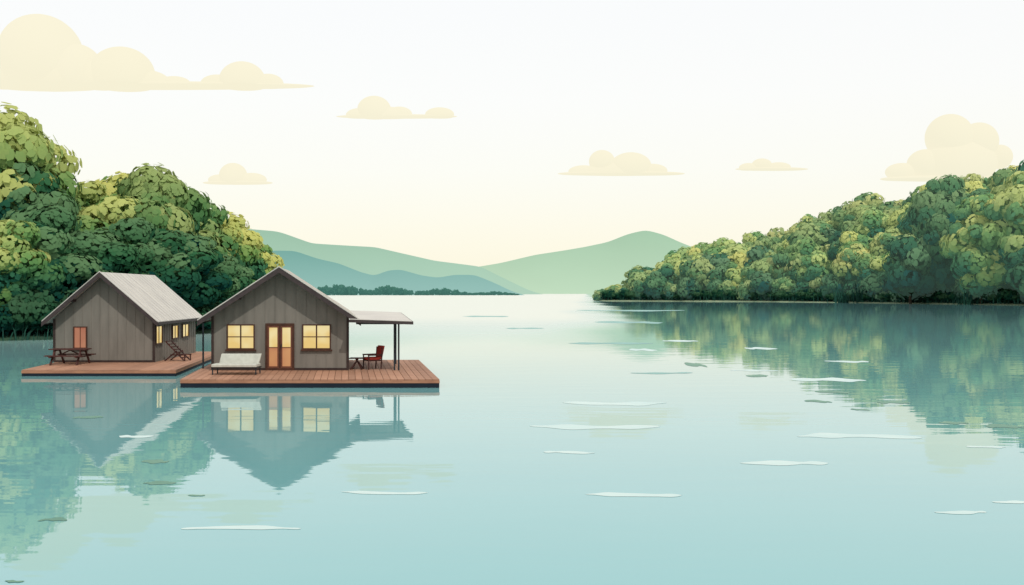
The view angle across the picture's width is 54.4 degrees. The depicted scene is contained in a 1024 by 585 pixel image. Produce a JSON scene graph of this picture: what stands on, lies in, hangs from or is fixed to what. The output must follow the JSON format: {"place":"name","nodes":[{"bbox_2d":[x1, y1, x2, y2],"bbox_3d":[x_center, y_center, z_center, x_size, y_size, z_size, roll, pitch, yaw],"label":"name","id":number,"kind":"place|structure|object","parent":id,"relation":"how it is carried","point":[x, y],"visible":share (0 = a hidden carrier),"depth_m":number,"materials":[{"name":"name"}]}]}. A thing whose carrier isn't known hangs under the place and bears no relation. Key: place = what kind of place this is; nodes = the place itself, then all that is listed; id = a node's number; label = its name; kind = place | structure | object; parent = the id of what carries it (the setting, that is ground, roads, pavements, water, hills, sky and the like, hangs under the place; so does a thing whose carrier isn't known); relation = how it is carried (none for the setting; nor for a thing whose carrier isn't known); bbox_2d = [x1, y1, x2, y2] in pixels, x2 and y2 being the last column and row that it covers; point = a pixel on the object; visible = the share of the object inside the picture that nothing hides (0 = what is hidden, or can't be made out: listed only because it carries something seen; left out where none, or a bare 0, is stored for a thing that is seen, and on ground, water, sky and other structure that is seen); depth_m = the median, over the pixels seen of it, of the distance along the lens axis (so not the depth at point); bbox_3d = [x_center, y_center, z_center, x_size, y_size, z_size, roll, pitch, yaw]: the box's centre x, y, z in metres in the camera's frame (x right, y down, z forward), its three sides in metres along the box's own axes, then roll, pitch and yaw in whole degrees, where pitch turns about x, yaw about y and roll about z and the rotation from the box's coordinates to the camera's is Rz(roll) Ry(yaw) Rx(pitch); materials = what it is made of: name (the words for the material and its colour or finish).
{"place":"outdoors","nodes":[
{"label":"outdoors","id":0,"kind":"place"},
{"bbox_2d":[0,328,210,340],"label":"shore ground","id":1,"kind":"structure","parent":0,"point":[41,334],"depth_m":75.95,"materials":[{"name":"green plant"}]},
{"bbox_2d":[2,325,52,340],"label":"reeds","id":2,"kind":"object","parent":1,"relation":"on","point":[28,335],"visible":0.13,"depth_m":74.92,"materials":[{"name":"green plant"}]},
{"bbox_2d":[0,219,65,310],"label":"oak tree","id":3,"kind":"object","parent":1,"relation":"on","point":[21,259],"visible":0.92,"depth_m":74.85,"materials":[{"name":"green plant"}]},
{"bbox_2d":[0,160,80,219],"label":"oak tree","id":4,"kind":"object","parent":1,"relation":"on","point":[39,196],"visible":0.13,"depth_m":82.11,"materials":[{"name":"green plant"}]},
{"bbox_2d":[0,102,81,210],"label":"oak tree","id":5,"kind":"object","parent":1,"relation":"on","point":[20,141],"visible":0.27,"depth_m":84.25,"materials":[{"name":"green plant"}]},
{"bbox_2d":[1,202,92,295],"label":"oak tree","id":6,"kind":"object","parent":1,"relation":"on","point":[55,226],"visible":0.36,"depth_m":78.37,"materials":[{"name":"green plant"}]},
{"bbox_2d":[75,181,106,209],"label":"oak tree","id":7,"kind":"object","parent":1,"relation":"on","point":[83,198],"visible":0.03,"depth_m":90.86,"materials":[{"name":"green plant"}]},
{"bbox_2d":[51,227,141,290],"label":"oak tree","id":8,"kind":"object","parent":1,"relation":"on","point":[107,253],"visible":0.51,"depth_m":79.88,"materials":[{"name":"green plant"}]},
{"bbox_2d":[86,171,128,206],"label":"oak tree","id":9,"kind":"object","parent":1,"relation":"on","point":[109,183],"visible":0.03,"depth_m":93.33,"materials":[{"name":"green plant"}]},
{"bbox_2d":[72,193,143,253],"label":"oak tree","id":10,"kind":"object","parent":1,"relation":"on","point":[99,215],"visible":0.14,"depth_m":85.28,"materials":[{"name":"green plant"}]},
{"bbox_2d":[0,286,220,335],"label":"shrubbery","id":11,"kind":"object","parent":1,"relation":"on","point":[31,311],"visible":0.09,"depth_m":75.27,"materials":[{"name":"green plant"}]},
{"bbox_2d":[107,216,183,284],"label":"oak tree","id":12,"kind":"object","parent":1,"relation":"on","point":[138,232],"visible":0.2,"depth_m":84.22,"materials":[{"name":"green plant"}]},
{"bbox_2d":[116,162,215,236],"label":"oak tree","id":13,"kind":"object","parent":1,"relation":"on","point":[168,200],"visible":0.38,"depth_m":88.94,"materials":[{"name":"green plant"}]},
{"bbox_2d":[136,230,232,307],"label":"oak tree","id":14,"kind":"object","parent":1,"relation":"on","point":[196,280],"visible":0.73,"depth_m":85.48,"materials":[{"name":"green plant"}]},
{"bbox_2d":[198,228,237,263],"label":"oak tree","id":15,"kind":"object","parent":1,"relation":"on","point":[218,247],"visible":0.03,"depth_m":96.58,"materials":[{"name":"green plant"}]},
{"bbox_2d":[199,203,249,266],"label":"oak tree","id":16,"kind":"object","parent":1,"relation":"on","point":[217,220],"visible":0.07,"depth_m":98.67,"materials":[{"name":"green plant"}]},
{"bbox_2d":[212,254,253,303],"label":"oak tree","id":17,"kind":"object","parent":1,"relation":"on","point":[241,277],"visible":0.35,"depth_m":93.02,"materials":[{"name":"green plant"}]},
{"bbox_2d":[215,211,265,283],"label":"oak tree","id":18,"kind":"object","parent":1,"relation":"on","point":[251,241],"visible":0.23,"depth_m":102.21,"materials":[{"name":"green plant"}]},
{"bbox_2d":[251,242,284,276],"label":"oak tree","id":19,"kind":"object","parent":1,"relation":"on","point":[268,259],"visible":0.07,"depth_m":106.15,"materials":[{"name":"green plant"}]},
{"bbox_2d":[0,14,313,91],"bbox_3d":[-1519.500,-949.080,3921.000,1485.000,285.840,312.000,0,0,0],"label":"cloud","id":20,"kind":"structure","parent":0,"point":[43,52],"depth_m":3840.05,"materials":[{"name":"beige"}]},
{"bbox_2d":[203,163,271,184],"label":"cloud","id":21,"kind":"structure","parent":0,"point":[233,174],"depth_m":3894.84,"materials":[{"name":"beige"}]},
{"bbox_2d":[247,229,539,293],"bbox_3d":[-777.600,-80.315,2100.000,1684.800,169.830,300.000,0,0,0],"label":"hill","id":22,"kind":"structure","parent":0,"point":[371,260],"depth_m":2039.46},
{"bbox_2d":[336,96,456,119],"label":"cloud","id":23,"kind":"structure","parent":0,"point":[374,107],"depth_m":3894.83,"materials":[{"name":"beige"}]},
{"bbox_2d":[271,251,522,294],"bbox_3d":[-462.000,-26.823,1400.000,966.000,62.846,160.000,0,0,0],"label":"hill","id":24,"kind":"structure","parent":0,"point":[314,272],"depth_m":1359.39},
{"bbox_2d":[0,294,1023,584],"bbox_3d":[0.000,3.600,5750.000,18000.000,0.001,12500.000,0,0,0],"label":"lake water","id":25,"kind":"structure","parent":0,"point":[504,500],"depth_m":21.72,"materials":[{"name":"teal liquid"}]},
{"bbox_2d":[21,271,210,375],"bbox_3d":[-18.949,1.469,49.476,7.088,4.962,14.457,0,0,-8],"label":"houseboat","id":26,"kind":"object","parent":25,"relation":"on","point":[122,324],"visible":0.88,"depth_m":47.50,"materials":[{"name":"wood"}]},
{"bbox_2d":[44,348,95,364],"bbox_3d":[-20.500,2.975,46.200,1.700,0.751,1.640,0,0,0],"label":"picnic table","id":27,"kind":"object","parent":26,"relation":"on","point":[74,354],"visible":1,"depth_m":46.15,"materials":[{"name":"brown wood"}]},
{"bbox_2d":[73,326,86,347],"bbox_3d":[-20.587,2.175,47.455,0.767,1.110,0.110,0,0,0],"label":"window","id":28,"kind":"structure","parent":26,"relation":"in","point":[79,332],"depth_m":47.48,"materials":[{"name":"orange glass"}]},
{"bbox_2d":[155,325,162,344],"bbox_3d":[-17.092,2.040,48.200,0.085,0.920,1.108,0,0,-4],"label":"side window","id":29,"kind":"structure","parent":26,"relation":"in","point":[158,329],"depth_m":48.17,"materials":[{"name":"yellow glass"}]},
{"bbox_2d":[171,324,178,338],"bbox_3d":[-17.275,2.015,51.050,0.085,0.730,1.108,0,0,-4],"label":"side window","id":30,"kind":"structure","parent":26,"relation":"in","point":[174,328],"depth_m":50.98,"materials":[{"name":"yellow glass"}]},
{"bbox_2d":[164,340,191,360],"bbox_3d":[-16.308,2.855,48.593,1.115,0.990,0.610,0,0,10],"label":"deck chair","id":31,"kind":"object","parent":26,"relation":"on","point":[179,354],"visible":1,"depth_m":48.38,"materials":[{"name":"brown wood"}]},
{"bbox_2d":[182,323,188,337],"bbox_3d":[-17.403,2.015,53.050,0.085,0.730,1.308,0,0,-4],"label":"side window","id":32,"kind":"structure","parent":26,"relation":"in","point":[185,327],"depth_m":53.02,"materials":[{"name":"yellow glass"}]},
{"bbox_2d":[180,266,439,387],"bbox_3d":[-8.540,1.426,43.100,11.620,5.048,11.000,0,0,0],"label":"houseboat","id":33,"kind":"object","parent":25,"relation":"on","point":[291,328],"visible":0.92,"depth_m":41.98,"materials":[{"name":"wood"}]},
{"bbox_2d":[211,354,261,374],"bbox_3d":[-11.050,2.880,39.978,1.840,0.800,0.915,0,0,0],"label":"daybed","id":34,"kind":"object","parent":33,"relation":"on","point":[239,361],"visible":1,"depth_m":40.23,"materials":[{"name":"fabric"}]},
{"bbox_2d":[225,324,255,350],"bbox_3d":[-11.432,1.900,41.950,1.320,1.120,0.120,0,0,0],"label":"window","id":35,"kind":"structure","parent":33,"relation":"in","point":[240,337],"depth_m":41.98,"materials":[{"name":"yellow glass"}]},
{"bbox_2d":[265,323,293,369],"bbox_3d":[-9.785,2.285,41.940,1.234,1.970,0.140,0,0,0],"label":"front door","id":36,"kind":"structure","parent":33,"relation":"in","point":[279,337],"depth_m":41.95,"materials":[{"name":"brown"}]},
{"bbox_2d":[301,324,331,350],"bbox_3d":[-8.237,1.900,41.950,1.350,1.120,0.120,0,0,0],"label":"window","id":37,"kind":"structure","parent":33,"relation":"in","point":[315,337],"depth_m":41.98,"materials":[{"name":"yellow glass"}]},
{"bbox_2d":[349,357,363,369],"bbox_3d":[-6.620,3.036,42.500,0.600,0.512,0.500,0,0,0],"label":"side table","id":38,"kind":"object","parent":33,"relation":"on","point":[358,362],"visible":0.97,"depth_m":42.41,"materials":[{"name":"brown wood"}]},
{"bbox_2d":[362,345,384,369],"bbox_3d":[-5.916,2.780,42.637,0.788,1.001,0.660,0,0,-30],"label":"armchair","id":39,"kind":"object","parent":33,"relation":"on","point":[378,354],"visible":1,"depth_m":42.49,"materials":[{"name":"red fabric"}]},
{"bbox_2d":[317,284,519,294],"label":"distant tree line","id":40,"kind":"object","parent":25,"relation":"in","point":[336,289],"visible":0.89,"depth_m":1287.21,"materials":[{"name":"green plant"}]},
{"bbox_2d":[119,340,1023,529],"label":"water ripples","id":41,"kind":"object","parent":25,"relation":"on","point":[576,427],"visible":1,"depth_m":24.86,"materials":[{"name":"liquid"}]},
{"bbox_2d":[466,310,690,373],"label":"water ripples","id":42,"kind":"object","parent":25,"relation":"on","point":[608,322],"visible":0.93,"depth_m":119.30},
{"bbox_2d":[0,0,1023,266],"label":"sky","id":43,"kind":"structure","parent":0,"point":[845,92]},
{"bbox_2d":[480,231,690,293],"bbox_3d":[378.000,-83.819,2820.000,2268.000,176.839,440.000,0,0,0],"label":"hill","id":44,"kind":"structure","parent":0,"point":[588,269],"depth_m":2696.13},
{"bbox_2d":[558,150,684,175],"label":"cloud","id":45,"kind":"structure","parent":0,"point":[604,163],"depth_m":3886.94,"materials":[{"name":"beige"}]},
{"bbox_2d":[736,158,806,170],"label":"cloud","id":46,"kind":"structure","parent":0,"point":[761,164],"depth_m":3904.13,"materials":[{"name":"beige"}]},
{"bbox_2d":[594,298,1023,304],"bbox_3d":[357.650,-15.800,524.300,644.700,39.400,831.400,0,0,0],"label":"shore ground","id":47,"kind":"structure","parent":0,"point":[625,299],"depth_m":379.78,"materials":[{"name":"brown soil"}]},
{"bbox_2d":[592,165,1023,302],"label":"forest","id":48,"kind":"object","parent":47,"relation":"on","point":[808,256],"visible":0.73,"depth_m":394.36,"materials":[{"name":"green plant"}]},
{"bbox_2d":[601,291,1023,303],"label":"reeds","id":49,"kind":"object","parent":47,"relation":"on","point":[805,300],"visible":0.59,"depth_m":368.00,"materials":[{"name":"green plant"}]},
{"bbox_2d":[829,280,870,302],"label":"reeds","id":50,"kind":"object","parent":47,"relation":"on","point":[843,298],"visible":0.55,"depth_m":349.91,"materials":[{"name":"green plant"}]},
{"bbox_2d":[880,234,938,303],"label":"oak tree","id":51,"kind":"object","parent":47,"relation":"on","point":[906,274],"visible":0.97,"depth_m":315.55,"materials":[{"name":"green plant"}]},
{"bbox_2d":[904,174,968,292],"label":"oak tree","id":52,"kind":"object","parent":47,"relation":"on","point":[929,216],"visible":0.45,"depth_m":316.52,"materials":[{"name":"green plant"}]},
{"bbox_2d":[955,287,992,303],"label":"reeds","id":53,"kind":"object","parent":47,"relation":"on","point":[968,299],"visible":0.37,"depth_m":299.81,"materials":[{"name":"green plant"}]},
{"bbox_2d":[939,194,1015,303],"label":"oak tree","id":54,"kind":"object","parent":47,"relation":"on","point":[968,243],"visible":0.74,"depth_m":294.66,"materials":[{"name":"green plant"}]},
{"bbox_2d":[982,171,1023,292],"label":"oak tree","id":55,"kind":"object","parent":47,"relation":"on","point":[1007,205],"visible":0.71,"depth_m":287.29,"materials":[{"name":"green plant"}]},
{"bbox_2d":[992,160,1023,189],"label":"oak tree","id":56,"kind":"object","parent":47,"relation":"on","point":[1000,176],"visible":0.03,"depth_m":304.80,"materials":[{"name":"green plant"}]},
{"bbox_2d":[1002,247,1023,301],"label":"oak tree","id":57,"kind":"object","parent":47,"relation":"on","point":[1013,276],"visible":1,"depth_m":277.89,"materials":[{"name":"green plant"}]},
{"bbox_2d":[880,114,1012,181],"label":"cloud","id":58,"kind":"structure","parent":0,"point":[958,145],"depth_m":3858.15,"materials":[{"name":"beige"}]}
]}

